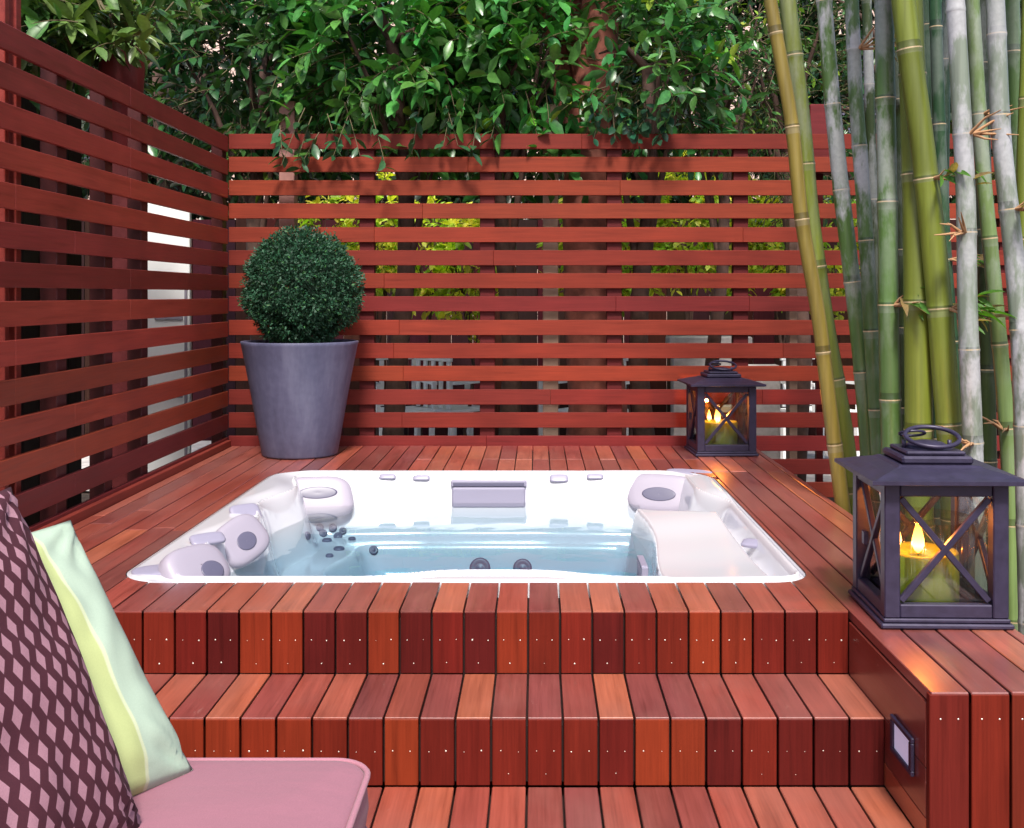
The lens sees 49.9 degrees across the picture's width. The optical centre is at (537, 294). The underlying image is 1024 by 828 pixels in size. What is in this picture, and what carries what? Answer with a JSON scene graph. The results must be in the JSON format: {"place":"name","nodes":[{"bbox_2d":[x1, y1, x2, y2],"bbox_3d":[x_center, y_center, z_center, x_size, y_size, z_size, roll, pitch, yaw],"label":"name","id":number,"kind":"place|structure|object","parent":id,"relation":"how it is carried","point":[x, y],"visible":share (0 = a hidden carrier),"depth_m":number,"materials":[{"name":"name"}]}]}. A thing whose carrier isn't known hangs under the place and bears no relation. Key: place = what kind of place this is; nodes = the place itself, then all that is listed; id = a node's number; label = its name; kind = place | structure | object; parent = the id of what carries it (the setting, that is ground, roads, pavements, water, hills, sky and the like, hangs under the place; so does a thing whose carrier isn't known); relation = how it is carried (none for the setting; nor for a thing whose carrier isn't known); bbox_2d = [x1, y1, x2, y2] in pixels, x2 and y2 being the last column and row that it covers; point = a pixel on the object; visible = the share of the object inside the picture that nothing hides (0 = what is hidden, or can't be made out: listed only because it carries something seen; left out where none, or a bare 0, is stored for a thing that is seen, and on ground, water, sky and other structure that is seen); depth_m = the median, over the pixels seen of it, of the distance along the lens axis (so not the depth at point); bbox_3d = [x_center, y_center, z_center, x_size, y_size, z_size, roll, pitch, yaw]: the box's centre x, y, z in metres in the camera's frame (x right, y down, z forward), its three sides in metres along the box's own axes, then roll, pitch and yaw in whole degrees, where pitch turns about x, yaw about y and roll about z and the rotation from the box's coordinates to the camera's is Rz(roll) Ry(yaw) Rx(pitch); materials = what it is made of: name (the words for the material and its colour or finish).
{"place":"outdoors","nodes":[
{"label":"outdoors","id":0,"kind":"place"},
{"bbox_2d":[112,163,126,488],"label":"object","id":1,"kind":"object","parent":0,"point":[119,294],"visible":0.04,"depth_m":5.42,"materials":[{"name":"brown wood"}]},
{"bbox_2d":[21,0,211,145],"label":"potted plant","id":2,"kind":"object","parent":1,"relation":"on","point":[87,32],"visible":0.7,"depth_m":5.26,"materials":[{"name":"green plant"}]},
{"bbox_2d":[82,441,831,490],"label":"patio","id":3,"kind":"structure","parent":0,"point":[201,444],"depth_m":9.00,"materials":[{"name":"grey concrete"}]},
{"bbox_2d":[298,196,358,337],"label":"shrub","id":4,"kind":"object","parent":3,"relation":"on","point":[333,199],"visible":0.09,"depth_m":8.95,"materials":[{"name":"green plant"}]},
{"bbox_2d":[336,172,426,435],"bbox_3d":[-1.296,0.167,8.868,0.741,2.441,0.680,0,0,-35],"label":"shrub","id":5,"kind":"object","parent":3,"relation":"on","point":[382,268],"visible":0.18,"depth_m":8.80,"materials":[{"name":"green plant"}]},
{"bbox_2d":[376,358,436,435],"bbox_3d":[-1.089,0.915,8.702,0.490,0.900,0.445,0,0,-23],"label":"garden chair","id":6,"kind":"object","parent":3,"relation":"on","point":[379,385],"visible":0.23,"depth_m":8.62,"materials":[{"name":"white paint"}]},
{"bbox_2d":[383,196,460,435],"bbox_3d":[-0.925,0.249,9.099,0.744,2.280,0.660,0,0,0],"label":"shrub","id":7,"kind":"object","parent":3,"relation":"on","point":[428,291],"visible":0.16,"depth_m":9.03,"materials":[{"name":"green plant"}]},
{"bbox_2d":[414,358,479,435],"bbox_3d":[-0.689,0.915,8.898,0.490,0.900,0.445,0,0,42],"label":"garden chair","id":8,"kind":"object","parent":3,"relation":"on","point":[453,408],"visible":0.36,"depth_m":8.74,"materials":[{"name":"white paint"}]},
{"bbox_2d":[421,202,498,435],"bbox_3d":[-0.575,0.315,8.890,0.719,2.146,0.682,0,0,-31],"label":"shrub","id":9,"kind":"object","parent":3,"relation":"on","point":[455,246],"visible":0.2,"depth_m":8.84,"materials":[{"name":"green plant"}]},
{"bbox_2d":[465,381,542,435],"bbox_3d":[-0.272,0.993,9.200,0.700,0.745,0.600,0,0,0],"label":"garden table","id":10,"kind":"object","parent":3,"relation":"on","point":[469,431],"depth_m":8.93,"materials":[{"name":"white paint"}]},
{"bbox_2d":[537,197,632,295],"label":"shrub","id":11,"kind":"object","parent":3,"relation":"on","point":[560,245],"visible":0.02,"depth_m":8.97,"materials":[{"name":"green plant"}]},
{"bbox_2d":[558,358,629,435],"bbox_3d":[0.417,0.915,8.702,0.490,0.900,0.445,0,0,40],"label":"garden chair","id":12,"kind":"object","parent":3,"relation":"on","point":[566,409],"visible":0.06,"depth_m":8.71,"materials":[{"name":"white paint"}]},
{"bbox_2d":[622,177,682,435],"bbox_3d":[0.758,0.213,8.902,0.788,2.346,0.692,0,0,0],"label":"shrub","id":13,"kind":"object","parent":3,"relation":"on","point":[627,291],"visible":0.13,"depth_m":8.83,"materials":[{"name":"green plant"}]},
{"bbox_2d":[654,150,718,335],"bbox_3d":[1.168,0.098,8.789,0.737,2.578,0.687,0,0,0],"label":"shrub","id":14,"kind":"object","parent":3,"relation":"on","point":[690,246],"visible":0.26,"depth_m":8.71,"materials":[{"name":"green plant"}]},
{"bbox_2d":[665,336,751,435],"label":"stone wall","id":15,"kind":"structure","parent":3,"relation":"on","point":[686,362],"depth_m":8.53,"materials":[{"name":"grey stone"}]},
{"bbox_2d":[695,175,774,312],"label":"shrub","id":16,"kind":"object","parent":3,"relation":"on","point":[765,247],"visible":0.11,"depth_m":8.88,"materials":[{"name":"green plant"}]},
{"bbox_2d":[748,364,779,458],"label":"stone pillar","id":17,"kind":"structure","parent":3,"relation":"on","point":[769,431],"depth_m":7.85,"materials":[{"name":"grey stone"}]},
{"bbox_2d":[748,196,829,360],"bbox_3d":[1.976,0.238,8.907,0.794,2.300,0.708,0,0,0],"label":"shrub","id":18,"kind":"object","parent":3,"relation":"on","point":[776,291],"visible":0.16,"depth_m":8.77,"materials":[{"name":"green plant"}]},
{"bbox_2d":[780,358,859,458],"bbox_3d":[2.233,0.915,8.702,0.490,0.900,0.445,0,0,-29],"label":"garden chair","id":19,"kind":"object","parent":3,"relation":"on","point":[783,433],"visible":0.16,"depth_m":8.76,"materials":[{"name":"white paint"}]},
{"bbox_2d":[807,196,859,319],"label":"shrub","id":20,"kind":"object","parent":3,"relation":"on","point":[841,292],"visible":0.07,"depth_m":8.79,"materials":[{"name":"green plant"}]},
{"bbox_2d":[724,0,1020,226],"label":"broadleaf tree","id":21,"kind":"object","parent":3,"relation":"on","point":[816,72],"visible":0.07,"depth_m":8.09,"materials":[{"name":"green plant"}]},
{"bbox_2d":[82,405,941,795],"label":"ground","id":22,"kind":"structure","parent":0,"point":[420,785],"depth_m":3.10,"materials":[{"name":"soil"}]},
{"bbox_2d":[0,0,8,490],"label":"post","id":23,"kind":"object","parent":22,"relation":"on","point":[4,213],"visible":0.29,"depth_m":3.95,"materials":[{"name":"brown wood"}]},
{"bbox_2d":[9,0,20,494],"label":"post","id":24,"kind":"object","parent":22,"relation":"on","point":[14,177],"visible":0.21,"depth_m":4.03,"materials":[{"name":"brown wood"}]},
{"bbox_2d":[21,70,81,526],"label":"timber wall","id":25,"kind":"structure","parent":22,"relation":"on","point":[30,294],"depth_m":6.39,"materials":[{"name":"brown wood"}]},
{"bbox_2d":[0,21,230,531],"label":"slat fence","id":26,"kind":"object","parent":22,"relation":"on","point":[52,276],"visible":0.88,"depth_m":4.72,"materials":[{"name":"brown wood"}]},
{"bbox_2d":[82,9,234,219],"bbox_3d":[-4.907,-1.504,11.639,3.541,5.799,2.296,0,0,0],"label":"tall tree","id":27,"kind":"object","parent":22,"relation":"on","point":[85,193],"depth_m":11.34,"materials":[{"name":"green plant"}]},
{"bbox_2d":[148,203,190,471],"bbox_3d":[-2.287,0.380,6.812,0.272,1.990,0.055,0,0,0],"label":"garden door","id":28,"kind":"structure","parent":22,"relation":"on","point":[166,321],"depth_m":6.80,"materials":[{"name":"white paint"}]},
{"bbox_2d":[148,203,190,471],"bbox_3d":[-2.287,0.380,6.820,0.272,1.990,0.040,0,0,0],"label":"door leaf","id":29,"kind":"structure","parent":28,"relation":"in","point":[156,209],"depth_m":6.80,"materials":[{"name":"white paint"}]},
{"bbox_2d":[82,0,298,195],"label":"broadleaf tree","id":30,"kind":"object","parent":22,"relation":"on","point":[163,183],"visible":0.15,"depth_m":7.82,"materials":[{"name":"green plant"}]},
{"bbox_2d":[144,0,375,219],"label":"tall tree","id":31,"kind":"object","parent":22,"relation":"on","point":[229,38],"visible":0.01,"depth_m":11.65,"materials":[{"name":"green plant"}]},
{"bbox_2d":[122,0,418,435],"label":"broadleaf tree","id":32,"kind":"object","parent":22,"relation":"on","point":[260,120],"visible":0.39,"depth_m":7.02,"materials":[{"name":"green plant"}]},
{"bbox_2d":[279,101,297,338],"bbox_3d":[-1.562,0.086,6.900,0.096,2.588,0.100,0,0,0],"label":"post","id":33,"kind":"object","parent":22,"relation":"on","point":[288,176],"visible":0.24,"depth_m":6.85,"materials":[{"name":"wood"}]},
{"bbox_2d":[238,0,552,435],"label":"broadleaf tree","id":34,"kind":"object","parent":22,"relation":"on","point":[313,32],"visible":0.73,"depth_m":6.66,"materials":[{"name":"green plant"}]},
{"bbox_2d":[258,0,552,219],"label":"tall tree","id":35,"kind":"object","parent":22,"relation":"on","point":[452,199],"visible":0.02,"depth_m":11.46,"materials":[{"name":"green plant"}]},
{"bbox_2d":[363,0,628,451],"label":"broadleaf tree","id":36,"kind":"object","parent":22,"relation":"on","point":[532,120],"visible":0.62,"depth_m":6.70,"materials":[{"name":"green plant"}]},
{"bbox_2d":[82,219,957,440],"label":"timber wall","id":37,"kind":"structure","parent":22,"relation":"on","point":[523,315],"depth_m":10.20,"materials":[{"name":"brown wood"}]},
{"bbox_2d":[543,104,557,451],"bbox_3d":[0.082,0.097,6.900,0.096,2.566,0.100,0,0,0],"label":"post","id":38,"kind":"object","parent":22,"relation":"on","point":[550,315],"visible":0.2,"depth_m":6.85,"materials":[{"name":"wood"}]},
{"bbox_2d":[435,8,696,335],"bbox_3d":[0.291,-1.529,12.373,3.362,5.849,2.292,0,0,0],"label":"tall tree","id":39,"kind":"object","parent":22,"relation":"on","point":[510,199],"visible":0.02,"depth_m":11.86,"materials":[{"name":"green plant"}]},
{"bbox_2d":[537,0,667,435],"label":"broadleaf tree","id":40,"kind":"object","parent":22,"relation":"on","point":[578,74],"visible":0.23,"depth_m":7.00,"materials":[{"name":"green plant"}]},
{"bbox_2d":[229,134,1011,496],"bbox_3d":[0.876,0.206,6.625,5.447,2.338,0.090,0,0,0],"label":"slat fence","id":41,"kind":"object","parent":22,"relation":"on","point":[739,280],"visible":0.56,"depth_m":6.58,"materials":[{"name":"brown wood"}]},
{"bbox_2d":[268,102,500,172],"bbox_3d":[-0.897,-0.928,6.465,1.363,0.432,0.237,0,0,0],"label":"climbing plant","id":42,"kind":"object","parent":41,"relation":"attached to","point":[279,143],"visible":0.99,"depth_m":6.49,"materials":[{"name":"green plant"}]},
{"bbox_2d":[549,0,770,435],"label":"broadleaf tree","id":43,"kind":"object","parent":22,"relation":"on","point":[694,38],"visible":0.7,"depth_m":6.70,"materials":[{"name":"green plant"}]},
{"bbox_2d":[587,94,675,153],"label":"climbing plant","id":44,"kind":"object","parent":43,"relation":"attached to","point":[645,130],"visible":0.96,"depth_m":6.49,"materials":[{"name":"green plant"}]},
{"bbox_2d":[411,796,913,827],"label":"floor base","id":45,"kind":"object","parent":22,"relation":"on","point":[526,812],"depth_m":2.73,"materials":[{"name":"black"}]},
{"bbox_2d":[73,446,1023,827],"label":"raised deck","id":46,"kind":"structure","parent":45,"relation":"on","point":[953,700],"depth_m":3.13,"materials":[{"name":"brown wood"}]},
{"bbox_2d":[236,225,365,458],"bbox_3d":[-1.333,0.247,6.203,0.732,1.302,0.684,0,0,0],"label":"potted boxwood","id":47,"kind":"object","parent":46,"relation":"on","point":[299,382],"visible":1,"depth_m":6.00,"materials":[{"name":"ceramic"}]},
{"bbox_2d":[127,468,804,597],"bbox_3d":[-0.234,1.296,4.542,2.300,0.920,2.297,0,0,0],"label":"hot tub","id":48,"kind":"object","parent":46,"relation":"in","point":[469,527],"visible":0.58,"depth_m":5.23,"materials":[{"name":"plastic"}]},
{"bbox_2d":[677,360,765,456],"bbox_3d":[1.045,0.636,6.280,0.420,0.524,0.420,0,0,-3],"label":"lantern","id":49,"kind":"object","parent":46,"relation":"on","point":[730,381],"visible":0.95,"depth_m":6.12,"materials":[{"name":"metal"},{"name":"glass"},{"name":"wax"}]},
{"bbox_2d":[705,410,736,444],"bbox_3d":[1.036,0.748,6.270,0.204,0.235,0.204,0,0,0],"label":"candle","id":50,"kind":"object","parent":49,"relation":"in","point":[726,433],"visible":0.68,"depth_m":6.18,"materials":[{"name":"green wax"}]},
{"bbox_2d":[890,714,913,776],"bbox_3d":[0.881,1.087,2.660,0.009,0.091,0.156,0,0,0],"label":"step light","id":51,"kind":"object","parent":46,"relation":"attached to","point":[902,744],"visible":1,"depth_m":2.66,"materials":[{"name":"glass"}]},
{"bbox_2d":[834,425,1023,629],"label":"lantern","id":52,"kind":"object","parent":46,"relation":"on","point":[935,470],"visible":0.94,"depth_m":2.97,"materials":[{"name":"metal"},{"name":"glass"},{"name":"wax"}]},
{"bbox_2d":[900,523,958,602],"bbox_3d":[1.085,0.748,3.113,0.204,0.235,0.204,0,0,0],"label":"candle","id":53,"kind":"object","parent":52,"relation":"in","point":[940,582],"visible":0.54,"depth_m":3.03,"materials":[{"name":"green wax"}]},
{"bbox_2d":[558,0,862,221],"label":"tall tree","id":54,"kind":"object","parent":22,"relation":"on","point":[732,26],"visible":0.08,"depth_m":11.52,"materials":[{"name":"green plant"}]},
{"bbox_2d":[613,0,839,411],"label":"broadleaf tree","id":55,"kind":"object","parent":22,"relation":"on","point":[747,38],"visible":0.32,"depth_m":7.42,"materials":[{"name":"green plant"}]},
{"bbox_2d":[786,219,796,475],"bbox_3d":[1.593,0.423,6.900,0.050,1.913,0.100,0,0,0],"label":"post","id":56,"kind":"object","parent":22,"relation":"on","point":[791,315],"visible":0.16,"depth_m":6.85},
{"bbox_2d":[763,0,850,513],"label":"bamboo culm","id":57,"kind":"object","parent":22,"relation":"on","point":[834,443],"visible":0.71,"depth_m":4.75,"materials":[{"name":"plant"}]},
{"bbox_2d":[779,0,856,514],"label":"bamboo culm","id":58,"kind":"object","parent":22,"relation":"on","point":[791,27],"visible":0.48,"depth_m":4.86,"materials":[{"name":"green plant"}]},
{"bbox_2d":[809,104,830,481],"bbox_3d":[1.740,0.105,6.795,0.150,2.540,0.150,0,0,0],"label":"post","id":59,"kind":"object","parent":22,"relation":"on","point":[818,118],"visible":0.28,"depth_m":6.72,"materials":[{"name":"brown wood"}]},
{"bbox_2d":[816,0,871,501],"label":"bamboo culm","id":60,"kind":"object","parent":22,"relation":"on","point":[841,191],"visible":0.62,"depth_m":4.67,"materials":[{"name":"grey plant"}]},
{"bbox_2d":[861,0,877,303],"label":"bamboo culm","id":61,"kind":"object","parent":22,"relation":"on","point":[869,82],"visible":0.34,"depth_m":4.98,"materials":[{"name":"grey plant"}]},
{"bbox_2d":[844,0,897,533],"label":"bamboo culm","id":62,"kind":"object","parent":22,"relation":"on","point":[855,45],"visible":0.6,"depth_m":4.57,"materials":[{"name":"green plant"}]},
{"bbox_2d":[737,0,1021,202],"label":"tall tree","id":63,"kind":"object","parent":22,"relation":"on","point":[819,59],"depth_m":11.40,"materials":[{"name":"green plant"}]},
{"bbox_2d":[894,31,904,541],"bbox_3d":[1.735,-0.428,5.250,0.130,3.616,0.075,0,0,0],"label":"bamboo culm","id":64,"kind":"object","parent":22,"relation":"on","point":[900,255],"visible":0.13,"depth_m":5.22,"materials":[{"name":"green plant"}]},
{"bbox_2d":[874,0,956,541],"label":"bamboo culm","id":65,"kind":"object","parent":22,"relation":"on","point":[888,306],"visible":0.62,"depth_m":4.27,"materials":[{"name":"green plant"}]},
{"bbox_2d":[898,0,934,542],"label":"bamboo culm","id":66,"kind":"object","parent":22,"relation":"on","point":[918,398],"visible":0.41,"depth_m":4.16,"materials":[{"name":"green plant"}]},
{"bbox_2d":[923,0,940,539],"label":"bamboo culm","id":67,"kind":"object","parent":22,"relation":"on","point":[937,521],"visible":0.08,"depth_m":5.27,"materials":[{"name":"green plant"}]},
{"bbox_2d":[942,0,949,210],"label":"bamboo culm","id":68,"kind":"object","parent":22,"relation":"on","point":[946,77],"visible":0.06,"depth_m":5.08,"materials":[{"name":"green plant"}]},
{"bbox_2d":[891,0,1016,543],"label":"bamboo culm","id":69,"kind":"object","parent":22,"relation":"on","point":[928,180],"visible":0.72,"depth_m":4.08,"materials":[{"name":"green plant"}]},
{"bbox_2d":[929,0,983,400],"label":"bamboo culm","id":70,"kind":"object","parent":22,"relation":"on","point":[937,70],"visible":0.27,"depth_m":4.73,"materials":[{"name":"green plant"}]},
{"bbox_2d":[935,0,1018,590],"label":"bamboo culm","id":71,"kind":"object","parent":22,"relation":"on","point":[964,132],"visible":0.75,"depth_m":3.95,"materials":[{"name":"grey plant"}]},
{"bbox_2d":[950,0,1021,202],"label":"broadleaf tree","id":72,"kind":"object","parent":22,"relation":"on","point":[954,200],"depth_m":7.85,"materials":[{"name":"green plant"}]},
{"bbox_2d":[975,0,997,591],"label":"bamboo culm","id":73,"kind":"object","parent":22,"relation":"on","point":[988,396],"visible":0.28,"depth_m":4.72,"materials":[{"name":"grey plant"}]},
{"bbox_2d":[965,0,1023,630],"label":"bamboo culm","id":74,"kind":"object","parent":22,"relation":"on","point":[998,330],"visible":0.72,"depth_m":4.22,"materials":[{"name":"grey"}]},
{"bbox_2d":[985,0,1023,634],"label":"bamboo culm","id":75,"kind":"object","parent":22,"relation":"on","point":[1010,208],"visible":0.98,"depth_m":3.92,"materials":[{"name":"grey"}]},
{"bbox_2d":[1005,0,1020,394],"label":"bamboo culm","id":76,"kind":"object","parent":22,"relation":"on","point":[1013,23],"visible":0.15,"depth_m":4.47,"materials":[{"name":"grey plant"}]},
{"bbox_2d":[1016,0,1023,246],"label":"bamboo culm","id":77,"kind":"object","parent":22,"relation":"on","point":[1020,164],"visible":0.23,"depth_m":4.29,"materials":[{"name":"plant"}]},
{"bbox_2d":[86,0,954,388],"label":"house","id":78,"kind":"structure","parent":0,"point":[528,66],"depth_m":16.00,"materials":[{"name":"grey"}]},
{"bbox_2d":[366,787,911,827],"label":"floor","id":79,"kind":"structure","parent":0,"point":[762,807],"depth_m":2.69,"materials":[{"name":"brown wood"}]},
{"bbox_2d":[133,758,369,827],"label":"sofa","id":80,"kind":"object","parent":79,"relation":"on","point":[269,793],"visible":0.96,"depth_m":1.83,"materials":[{"name":"fabric"}]},
{"bbox_2d":[0,487,140,827],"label":"pillow","id":81,"kind":"object","parent":80,"relation":"on","point":[60,765],"visible":1,"depth_m":1.60,"materials":[{"name":"fabric"}]},
{"bbox_2d":[31,520,192,795],"bbox_3d":[-0.863,0.629,1.772,0.140,0.520,0.520,-42,-18,22],"label":"pillow","id":82,"kind":"object","parent":80,"relation":"on","point":[145,738],"visible":0.38,"depth_m":1.89,"materials":[{"name":"green fabric"}]},
{"bbox_2d":[144,674,883,784],"bbox_3d":[-0.466,1.167,2.969,2.702,0.176,0.326,0,0,0],"label":"timber step","id":83,"kind":"object","parent":79,"relation":"on","point":[638,729],"visible":0.72,"depth_m":2.81,"materials":[{"name":"brown wood"}]},
{"bbox_2d":[722,0,874,481],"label":"broadleaf tree","id":84,"kind":"object","parent":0,"point":[801,315],"visible":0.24,"depth_m":7.72,"materials":[{"name":"green plant"}]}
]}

